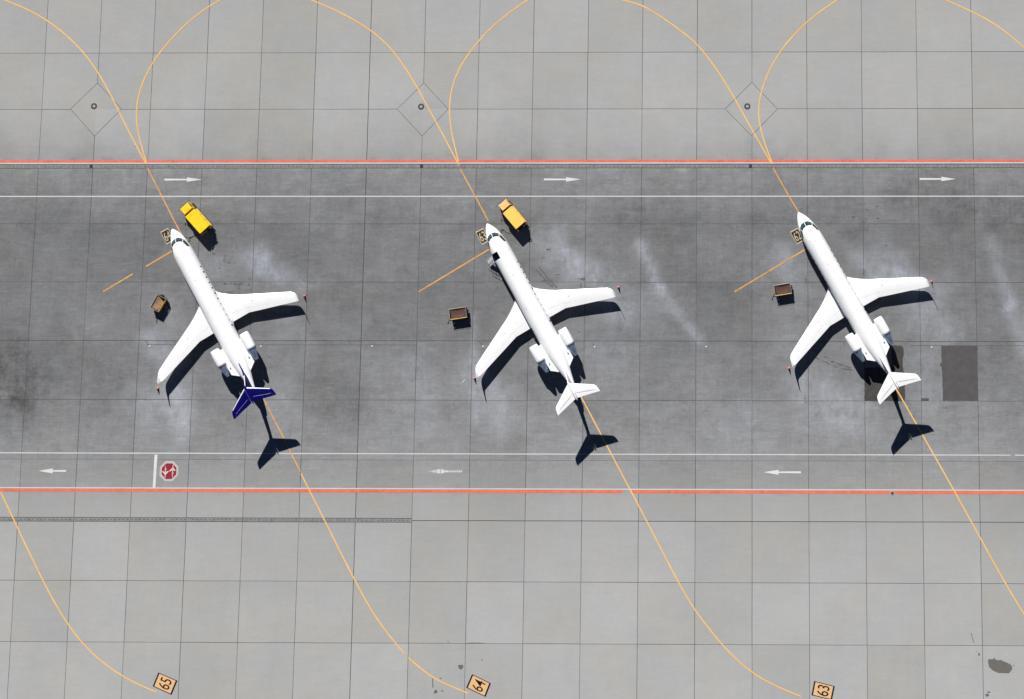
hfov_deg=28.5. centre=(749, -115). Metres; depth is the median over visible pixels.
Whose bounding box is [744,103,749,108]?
manhole
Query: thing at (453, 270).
guide line
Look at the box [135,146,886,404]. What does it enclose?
ground marks
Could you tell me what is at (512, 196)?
white line
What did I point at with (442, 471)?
direction arrow
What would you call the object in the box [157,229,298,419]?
regional jet
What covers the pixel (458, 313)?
baggage cart
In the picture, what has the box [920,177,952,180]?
direction arrow
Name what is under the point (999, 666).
oil stain
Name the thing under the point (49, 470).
direction arrow
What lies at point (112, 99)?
guide line
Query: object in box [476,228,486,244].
stand number
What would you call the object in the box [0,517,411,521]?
drain channel
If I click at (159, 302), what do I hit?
baggage cart
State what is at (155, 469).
stop bar
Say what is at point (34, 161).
red line
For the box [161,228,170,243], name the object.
stand number
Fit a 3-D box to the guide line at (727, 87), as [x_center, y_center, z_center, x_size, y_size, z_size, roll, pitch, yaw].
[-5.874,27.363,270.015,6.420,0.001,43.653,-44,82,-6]
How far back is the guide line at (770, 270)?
265.80 m
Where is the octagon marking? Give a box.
[159,461,177,480]
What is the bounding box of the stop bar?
[153,455,156,487]
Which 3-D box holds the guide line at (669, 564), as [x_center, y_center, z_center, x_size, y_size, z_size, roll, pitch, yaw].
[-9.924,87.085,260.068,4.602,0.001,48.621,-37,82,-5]
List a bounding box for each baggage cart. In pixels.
[150,294,166,314]
[444,306,468,319]
[769,283,792,295]
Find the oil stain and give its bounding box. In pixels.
[988,658,1011,672]
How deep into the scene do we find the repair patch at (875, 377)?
263.21 m
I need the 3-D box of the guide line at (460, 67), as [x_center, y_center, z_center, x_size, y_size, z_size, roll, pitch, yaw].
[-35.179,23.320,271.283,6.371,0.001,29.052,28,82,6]
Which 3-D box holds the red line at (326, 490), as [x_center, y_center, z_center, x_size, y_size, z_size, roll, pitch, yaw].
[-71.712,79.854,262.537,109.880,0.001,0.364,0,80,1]
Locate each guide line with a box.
[0,492,156,692]
[4,0,181,233]
[103,251,171,291]
[136,0,219,163]
[263,399,467,693]
[311,0,487,220]
[418,249,488,291]
[449,0,527,161]
[581,396,800,696]
[622,0,798,211]
[734,248,806,291]
[758,0,836,163]
[896,388,1023,613]
[946,0,1023,47]
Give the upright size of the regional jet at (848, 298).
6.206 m
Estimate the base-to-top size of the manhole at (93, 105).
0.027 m
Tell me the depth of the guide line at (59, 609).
260.36 m
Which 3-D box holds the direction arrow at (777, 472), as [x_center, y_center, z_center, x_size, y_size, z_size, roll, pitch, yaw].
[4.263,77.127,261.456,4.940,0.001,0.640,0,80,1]
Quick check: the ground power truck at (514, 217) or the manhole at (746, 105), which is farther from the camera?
the manhole at (746, 105)
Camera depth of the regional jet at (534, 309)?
263.19 m
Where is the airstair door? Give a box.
[486,252,499,266]
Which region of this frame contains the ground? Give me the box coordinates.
[0,0,1023,698]
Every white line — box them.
[0,162,1023,163]
[0,196,1023,196]
[0,452,1009,455]
[0,487,1023,490]
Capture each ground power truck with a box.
[178,200,212,235]
[496,197,526,230]
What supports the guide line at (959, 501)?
on the ground
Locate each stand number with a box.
[153,672,176,694]
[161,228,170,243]
[466,674,490,696]
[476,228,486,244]
[790,228,802,243]
[812,681,834,698]
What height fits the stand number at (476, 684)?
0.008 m
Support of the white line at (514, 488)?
on the ground
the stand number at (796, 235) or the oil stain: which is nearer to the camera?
the oil stain
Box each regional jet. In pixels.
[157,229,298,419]
[475,224,616,414]
[790,212,931,403]
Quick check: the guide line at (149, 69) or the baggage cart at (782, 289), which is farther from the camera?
the guide line at (149, 69)
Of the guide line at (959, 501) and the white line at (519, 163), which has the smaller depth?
the guide line at (959, 501)
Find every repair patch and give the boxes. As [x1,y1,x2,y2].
[864,345,904,400]
[940,346,977,400]
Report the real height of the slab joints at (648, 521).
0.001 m
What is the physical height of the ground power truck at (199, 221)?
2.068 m
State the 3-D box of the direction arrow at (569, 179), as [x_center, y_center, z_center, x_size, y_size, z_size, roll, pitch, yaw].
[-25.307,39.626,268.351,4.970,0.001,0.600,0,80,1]
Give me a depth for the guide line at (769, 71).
270.19 m
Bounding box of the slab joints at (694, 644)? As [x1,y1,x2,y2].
[0,0,1023,698]
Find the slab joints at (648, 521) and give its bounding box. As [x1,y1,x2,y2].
[178,1,1023,698]
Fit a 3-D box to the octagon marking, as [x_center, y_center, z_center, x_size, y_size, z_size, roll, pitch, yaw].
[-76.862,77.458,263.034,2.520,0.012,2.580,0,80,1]
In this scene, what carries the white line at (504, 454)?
on the ground
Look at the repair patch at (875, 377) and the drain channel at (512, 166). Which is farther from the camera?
the drain channel at (512, 166)
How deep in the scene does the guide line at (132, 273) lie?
267.39 m
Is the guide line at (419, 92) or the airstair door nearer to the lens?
the airstair door
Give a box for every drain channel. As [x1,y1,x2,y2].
[0,164,1023,167]
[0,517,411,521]
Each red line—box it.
[0,160,1023,162]
[0,489,621,492]
[631,490,1023,493]
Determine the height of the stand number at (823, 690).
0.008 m
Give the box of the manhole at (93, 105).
[91,103,96,108]
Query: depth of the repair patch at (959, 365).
263.11 m
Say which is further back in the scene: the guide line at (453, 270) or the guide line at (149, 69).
the guide line at (149, 69)
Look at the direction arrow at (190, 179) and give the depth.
269.36 m
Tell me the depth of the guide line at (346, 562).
260.62 m
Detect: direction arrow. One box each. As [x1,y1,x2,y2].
[40,468,65,472]
[164,177,201,181]
[429,469,461,473]
[544,177,579,181]
[765,470,800,474]
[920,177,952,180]
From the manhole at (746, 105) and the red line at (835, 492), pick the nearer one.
the red line at (835, 492)
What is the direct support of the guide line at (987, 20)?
on the ground
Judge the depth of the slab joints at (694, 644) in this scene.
264.95 m
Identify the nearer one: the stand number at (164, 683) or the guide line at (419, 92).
the stand number at (164, 683)

